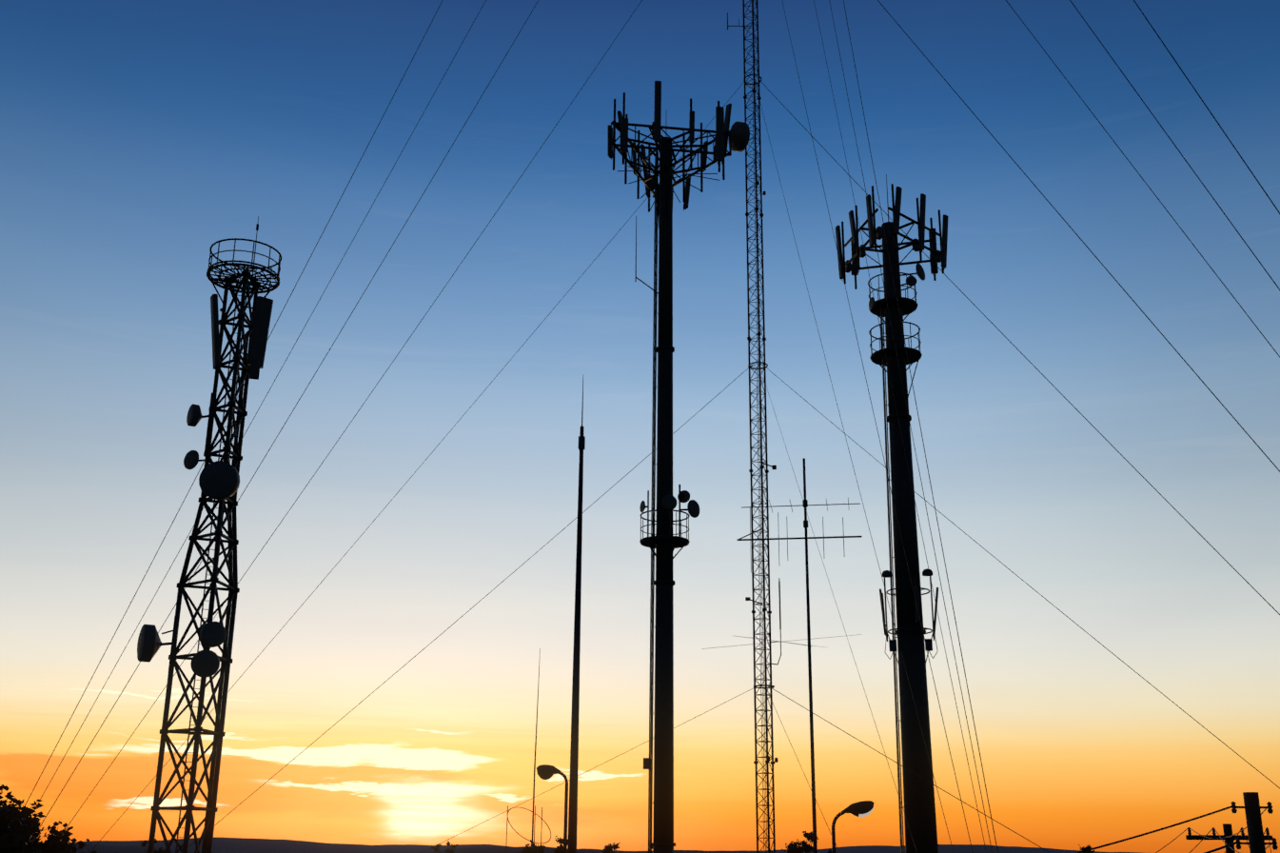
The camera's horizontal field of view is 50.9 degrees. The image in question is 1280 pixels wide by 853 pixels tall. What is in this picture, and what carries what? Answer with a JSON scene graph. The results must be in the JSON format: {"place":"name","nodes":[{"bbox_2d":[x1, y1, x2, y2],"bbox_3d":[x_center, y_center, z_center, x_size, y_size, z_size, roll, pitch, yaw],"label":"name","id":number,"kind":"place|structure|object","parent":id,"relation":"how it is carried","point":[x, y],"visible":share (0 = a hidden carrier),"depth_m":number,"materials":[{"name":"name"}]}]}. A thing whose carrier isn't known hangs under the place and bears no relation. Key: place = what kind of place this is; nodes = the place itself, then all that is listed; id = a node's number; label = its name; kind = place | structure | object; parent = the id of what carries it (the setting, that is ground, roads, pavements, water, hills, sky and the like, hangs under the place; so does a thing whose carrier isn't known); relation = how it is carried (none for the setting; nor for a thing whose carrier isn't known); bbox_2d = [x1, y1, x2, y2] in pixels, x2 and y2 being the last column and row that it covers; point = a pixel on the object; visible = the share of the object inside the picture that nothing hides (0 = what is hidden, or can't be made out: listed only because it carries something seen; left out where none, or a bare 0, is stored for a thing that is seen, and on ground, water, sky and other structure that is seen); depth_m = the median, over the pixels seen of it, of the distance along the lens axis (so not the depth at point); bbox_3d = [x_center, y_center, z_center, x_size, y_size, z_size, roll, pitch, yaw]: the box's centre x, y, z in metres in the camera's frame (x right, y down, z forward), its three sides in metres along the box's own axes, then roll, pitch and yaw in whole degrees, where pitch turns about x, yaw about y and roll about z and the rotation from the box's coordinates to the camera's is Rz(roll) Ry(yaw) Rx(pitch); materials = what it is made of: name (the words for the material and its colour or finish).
{"place":"outdoors","nodes":[
{"label":"outdoors","id":0,"kind":"place"},
{"bbox_2d":[75,836,1141,852],"bbox_3d":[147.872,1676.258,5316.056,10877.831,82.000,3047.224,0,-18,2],"label":"hills","id":1,"kind":"structure","parent":0,"point":[245,845],"depth_m":5977.86,"materials":[{"name":"black"}]},
{"bbox_2d":[0,0,1279,852],"label":"sky","id":2,"kind":"structure","parent":0,"point":[138,137],"materials":[{"name":"blue"}]},
{"label":"ground","id":3,"kind":"structure","parent":0,"visible":0},
{"bbox_2d":[0,784,116,852],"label":"tree","id":4,"kind":"object","parent":3,"relation":"on","point":[20,831],"visible":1,"depth_m":28.50,"materials":[{"name":"black plant"}]},
{"bbox_2d":[140,838,164,852],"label":"bush","id":5,"kind":"object","parent":3,"relation":"on","point":[145,842],"visible":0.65,"depth_m":191.91,"materials":[{"name":"black plant"}]},
{"bbox_2d":[137,216,282,852],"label":"lattice tower","id":6,"kind":"structure","parent":3,"relation":"on","point":[219,481],"depth_m":46.56,"materials":[{"name":"metal"}]},
{"bbox_2d":[431,840,458,852],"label":"bush","id":7,"kind":"object","parent":3,"relation":"on","point":[438,847],"visible":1,"depth_m":285.95,"materials":[{"name":"black plant"}]},
{"bbox_2d":[505,648,551,852],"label":"whip antenna","id":8,"kind":"object","parent":3,"relation":"on","point":[533,829],"visible":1,"depth_m":41.74,"materials":[{"name":"metal"}]},
{"bbox_2d":[515,835,568,852],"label":"bush","id":9,"kind":"object","parent":3,"relation":"on","point":[537,849],"visible":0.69,"depth_m":162.09,"materials":[{"name":"black plant"}]},
{"bbox_2d":[536,377,585,852],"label":"pole","id":10,"kind":"object","parent":3,"relation":"on","point":[545,771],"visible":1,"depth_m":36.89,"materials":[{"name":"metal"}]},
{"bbox_2d":[602,842,621,852],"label":"bush","id":11,"kind":"object","parent":3,"relation":"on","point":[609,847],"visible":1,"depth_m":208.88,"materials":[{"name":"black plant"}]},
{"bbox_2d":[24,0,1279,852],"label":"guy wires","id":12,"kind":"object","parent":3,"relation":"on","point":[778,425],"visible":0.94,"depth_m":44.70,"materials":[{"name":"metal"}]},
{"bbox_2d":[607,80,749,852],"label":"monopole","id":13,"kind":"object","parent":3,"relation":"on","point":[664,541],"visible":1,"depth_m":49.91,"materials":[{"name":"metal"}]},
{"bbox_2d":[702,0,861,852],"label":"guyed mast","id":14,"kind":"object","parent":3,"relation":"on","point":[762,521],"visible":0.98,"depth_m":57.66,"materials":[{"name":"metal"}]},
{"bbox_2d":[737,457,861,852],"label":"antenna","id":15,"kind":"object","parent":3,"relation":"on","point":[805,504],"visible":1,"depth_m":31.81,"materials":[{"name":"metal"}]},
{"bbox_2d":[781,830,837,852],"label":"bush","id":16,"kind":"object","parent":3,"relation":"on","point":[794,847],"visible":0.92,"depth_m":140.96,"materials":[{"name":"black plant"}]},
{"bbox_2d":[831,800,874,852],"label":"lamp","id":17,"kind":"object","parent":3,"relation":"on","point":[863,808],"visible":1,"depth_m":32.05,"materials":[{"name":"metal"}]},
{"bbox_2d":[835,174,948,852],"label":"monopole","id":18,"kind":"object","parent":3,"relation":"on","point":[919,803],"visible":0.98,"depth_m":50.45,"materials":[{"name":"metal"}]},
{"bbox_2d":[1078,844,1094,852],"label":"bush","id":19,"kind":"object","parent":3,"relation":"on","point":[1088,846],"visible":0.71,"depth_m":245.77,"materials":[{"name":"black plant"}]},
{"bbox_2d":[1075,791,1278,852],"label":"utility poles","id":20,"kind":"object","parent":3,"relation":"on","point":[1255,836],"visible":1,"depth_m":23.28,"materials":[{"name":"wood"}]}
]}

